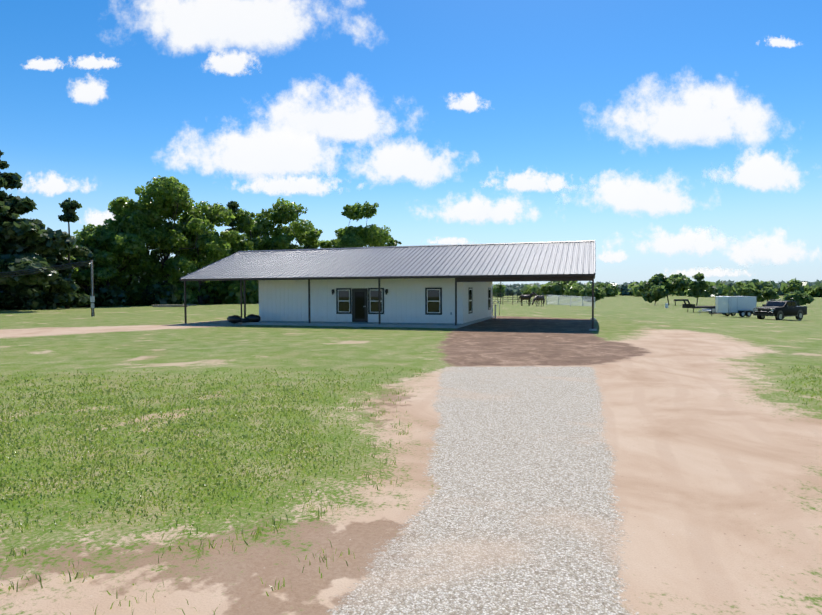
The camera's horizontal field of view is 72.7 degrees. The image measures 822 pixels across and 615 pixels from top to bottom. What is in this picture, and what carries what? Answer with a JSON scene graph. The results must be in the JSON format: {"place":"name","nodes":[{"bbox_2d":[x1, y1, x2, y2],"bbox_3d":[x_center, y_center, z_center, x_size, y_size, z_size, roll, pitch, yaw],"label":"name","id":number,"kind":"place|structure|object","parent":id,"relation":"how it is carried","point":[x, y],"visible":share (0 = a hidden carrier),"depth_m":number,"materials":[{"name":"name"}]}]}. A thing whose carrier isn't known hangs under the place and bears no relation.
{"place":"outdoors","nodes":[
{"label":"outdoors","id":0,"kind":"place"},
{"bbox_2d":[24,58,62,70],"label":"cloud","id":1,"kind":"structure","parent":0,"point":[45,65],"depth_m":4084.88,"materials":[{"name":"white"}]},
{"bbox_2d":[21,173,94,196],"bbox_3d":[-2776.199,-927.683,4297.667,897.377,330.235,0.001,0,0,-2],"label":"cloud","id":2,"kind":"structure","parent":0,"point":[51,184],"depth_m":4298.16,"materials":[{"name":"white"}]},
{"bbox_2d":[61,56,118,68],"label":"cloud","id":3,"kind":"structure","parent":0,"point":[91,62],"depth_m":4226.85,"materials":[{"name":"white"}]},
{"bbox_2d":[70,65,113,103],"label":"cloud","id":4,"kind":"structure","parent":0,"point":[92,91],"depth_m":4279.33,"materials":[{"name":"white"}]},
{"bbox_2d":[85,210,115,225],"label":"cloud","id":5,"kind":"structure","parent":0,"point":[95,217],"depth_m":4521.44,"materials":[{"name":"white"}]},
{"bbox_2d":[205,50,260,75],"bbox_3d":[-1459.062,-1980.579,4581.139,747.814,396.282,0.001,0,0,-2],"label":"cloud","id":6,"kind":"structure","parent":0,"point":[234,62],"depth_m":4580.44,"materials":[{"name":"white"}]},
{"bbox_2d":[158,122,339,179],"bbox_3d":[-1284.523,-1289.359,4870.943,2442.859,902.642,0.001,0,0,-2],"label":"cloud","id":7,"kind":"structure","parent":0,"point":[257,150],"depth_m":4869.53,"materials":[{"name":"white"}]},
{"bbox_2d":[136,0,366,52],"bbox_3d":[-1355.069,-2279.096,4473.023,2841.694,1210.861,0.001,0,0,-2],"label":"cloud","id":8,"kind":"structure","parent":0,"point":[190,25],"depth_m":4469.68,"materials":[{"name":"white"}]},
{"bbox_2d":[233,170,365,195],"bbox_3d":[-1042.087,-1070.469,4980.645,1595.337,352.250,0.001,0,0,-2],"label":"cloud","id":9,"kind":"structure","parent":0,"point":[290,184],"depth_m":4979.88,"materials":[{"name":"white"}]},
{"bbox_2d":[218,77,417,182],"bbox_3d":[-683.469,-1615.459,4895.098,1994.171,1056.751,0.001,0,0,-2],"label":"cloud","id":10,"kind":"structure","parent":0,"point":[339,117],"depth_m":4895.24,"materials":[{"name":"white"}]},
{"bbox_2d":[0,294,821,614],"bbox_3d":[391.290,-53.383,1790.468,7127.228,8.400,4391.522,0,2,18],"label":"ground","id":11,"kind":"structure","parent":0,"point":[636,456],"depth_m":6.64,"materials":[{"name":"green plant"}]},
{"bbox_2d":[90,260,94,315],"bbox_3d":[-26.809,-1.474,46.953,0.238,5.050,0.250,0,2,18],"label":"utility pole","id":12,"kind":"object","parent":11,"relation":"on","point":[92,283],"visible":0.59,"depth_m":46.85,"materials":[{"name":"brown wood"}]},
{"bbox_2d":[0,260,89,277],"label":"service wires","id":13,"kind":"object","parent":12,"relation":"attached to","point":[43,269],"visible":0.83,"depth_m":47.20,"materials":[{"name":"black"}]},
{"bbox_2d":[90,262,94,312],"bbox_3d":[-26.697,-1.533,46.757,0.320,4.579,0.210,-1,2,-30],"label":"utility meter","id":14,"kind":"object","parent":12,"relation":"attached to","point":[92,298],"visible":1,"depth_m":46.76,"materials":[{"name":"grey metal"}]},
{"bbox_2d":[0,150,242,309],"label":"trees","id":15,"kind":"object","parent":11,"relation":"on","point":[26,244],"visible":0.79,"depth_m":65.78,"materials":[{"name":"green plant"}]},
{"bbox_2d":[151,304,195,306],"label":"lumber stacks","id":16,"kind":"object","parent":11,"relation":"on","point":[180,305],"visible":0.44,"depth_m":76.22,"materials":[{"name":"wood"}]},
{"bbox_2d":[0,237,401,308],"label":"tree foliage","id":17,"kind":"object","parent":11,"relation":"on","point":[134,295],"visible":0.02,"depth_m":88.00,"materials":[{"name":"green plant"}]},
{"bbox_2d":[60,175,391,307],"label":"trees","id":18,"kind":"object","parent":11,"relation":"on","point":[145,219],"visible":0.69,"depth_m":91.09,"materials":[{"name":"green plant"}]},
{"bbox_2d":[179,240,596,330],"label":"house","id":19,"kind":"structure","parent":11,"relation":"on","point":[435,286],"depth_m":33.96,"materials":[{"name":"metal"}]},
{"bbox_2d":[55,199,767,307],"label":"tree trunks","id":20,"kind":"object","parent":11,"relation":"on","point":[164,258],"visible":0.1,"depth_m":90.14,"materials":[{"name":"brown plant"}]},
{"bbox_2d":[520,293,536,304],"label":"horse","id":21,"kind":"object","parent":11,"relation":"on","point":[525,297],"visible":0.94,"depth_m":78.28},
{"bbox_2d":[532,295,543,305],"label":"horse","id":22,"kind":"object","parent":11,"relation":"on","point":[537,298],"visible":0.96,"depth_m":76.28},
{"bbox_2d":[492,282,594,306],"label":"corral panels","id":23,"kind":"object","parent":11,"relation":"on","point":[570,302],"depth_m":90.88,"materials":[{"name":"silver metal"}]},
{"bbox_2d":[492,272,821,305],"bbox_3d":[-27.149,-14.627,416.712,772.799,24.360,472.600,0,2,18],"label":"trees","id":24,"kind":"object","parent":11,"relation":"on","point":[656,287],"visible":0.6,"depth_m":431.70,"materials":[{"name":"green plant"}]},
{"bbox_2d":[492,279,821,295],"bbox_3d":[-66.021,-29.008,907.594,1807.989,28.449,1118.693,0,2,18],"label":"tree foliage","id":25,"kind":"object","parent":11,"relation":"on","point":[513,289],"visible":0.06,"depth_m":615.30,"materials":[{"name":"green plant"}]},
{"bbox_2d":[674,299,714,312],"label":"gooseneck trailer","id":26,"kind":"object","parent":11,"relation":"on","point":[688,305],"visible":0.48,"depth_m":82.68,"materials":[{"name":"metal"}]},
{"bbox_2d":[698,309,723,314],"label":"utility trailer","id":27,"kind":"object","parent":11,"relation":"on","point":[708,310],"visible":0.48,"depth_m":71.10,"materials":[{"name":"grey metal"}]},
{"bbox_2d":[709,296,756,316],"bbox_3d":[36.005,-0.111,63.104,5.431,2.300,2.500,-1,2,-13],"label":"cargo trailer","id":28,"kind":"object","parent":11,"relation":"on","point":[742,306],"visible":0.98,"depth_m":62.37,"materials":[{"name":"white metal"}]},
{"bbox_2d":[753,300,806,319],"bbox_3d":[38.733,0.319,58.510,6.290,2.060,2.440,-1,2,-28],"label":"pickup truck","id":29,"kind":"object","parent":11,"relation":"on","point":[779,310],"visible":0.98,"depth_m":57.57,"materials":[{"name":"black paint"}]},
{"bbox_2d":[0,363,821,614],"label":"grass","id":30,"kind":"structure","parent":0,"point":[7,427],"depth_m":7.66,"materials":[{"name":"green plant"}]},
{"bbox_2d":[0,0,821,285],"label":"sky","id":31,"kind":"structure","parent":0,"point":[547,73],"materials":[{"name":"blue"}]},
{"bbox_2d":[351,140,491,187],"bbox_3d":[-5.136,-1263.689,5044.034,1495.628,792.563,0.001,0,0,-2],"label":"cloud","id":32,"kind":"structure","parent":0,"point":[416,163],"depth_m":5042.94,"materials":[{"name":"white"}]},
{"bbox_2d":[428,237,467,244],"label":"cloud","id":33,"kind":"structure","parent":0,"point":[450,240],"depth_m":5152.43,"materials":[{"name":"white"}]},
{"bbox_2d":[449,92,487,111],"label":"cloud","id":34,"kind":"structure","parent":0,"point":[469,102],"depth_m":4868.66,"materials":[{"name":"white"}]},
{"bbox_2d":[417,194,537,223],"bbox_3d":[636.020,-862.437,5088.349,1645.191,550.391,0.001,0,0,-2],"label":"cloud","id":35,"kind":"structure","parent":0,"point":[477,209],"depth_m":5089.13,"materials":[{"name":"white"}]},
{"bbox_2d":[485,168,569,203],"bbox_3d":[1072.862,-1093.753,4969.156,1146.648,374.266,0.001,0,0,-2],"label":"cloud","id":36,"kind":"structure","parent":0,"point":[528,180],"depth_m":4970.00,"materials":[{"name":"white"}]},
{"bbox_2d":[598,246,626,263],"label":"cloud","id":37,"kind":"structure","parent":0,"point":[612,257],"depth_m":4877.48,"materials":[{"name":"white"}]},
{"bbox_2d":[563,170,692,215],"bbox_3d":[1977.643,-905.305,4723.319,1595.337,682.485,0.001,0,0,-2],"label":"cloud","id":38,"kind":"structure","parent":0,"point":[629,194],"depth_m":4721.93,"materials":[{"name":"white"}]},
{"bbox_2d":[607,226,748,256],"bbox_3d":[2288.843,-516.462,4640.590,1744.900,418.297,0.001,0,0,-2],"label":"cloud","id":39,"kind":"structure","parent":0,"point":[700,242],"depth_m":4640.66,"materials":[{"name":"white"}]},
{"bbox_2d":[603,77,771,183],"bbox_3d":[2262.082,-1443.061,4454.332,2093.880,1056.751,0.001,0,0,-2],"label":"cloud","id":40,"kind":"structure","parent":0,"point":[708,114],"depth_m":4454.09,"materials":[{"name":"white"}]},
{"bbox_2d":[664,265,754,277],"bbox_3d":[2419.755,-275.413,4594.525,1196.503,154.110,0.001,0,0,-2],"label":"cloud","id":41,"kind":"structure","parent":0,"point":[708,273],"depth_m":4596.25,"materials":[{"name":"white"}]},
{"bbox_2d":[709,149,799,191],"bbox_3d":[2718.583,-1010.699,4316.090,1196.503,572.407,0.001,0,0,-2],"label":"cloud","id":42,"kind":"structure","parent":0,"point":[763,172],"depth_m":4316.56,"materials":[{"name":"white"}]},
{"bbox_2d":[724,228,818,264],"bbox_3d":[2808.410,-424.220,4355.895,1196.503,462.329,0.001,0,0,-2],"label":"cloud","id":43,"kind":"structure","parent":0,"point":[776,249],"depth_m":4355.56,"materials":[{"name":"white"}]},
{"bbox_2d":[764,37,794,47],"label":"cloud","id":44,"kind":"structure","parent":0,"point":[779,42],"depth_m":4039.41,"materials":[{"name":"white"}]}
]}

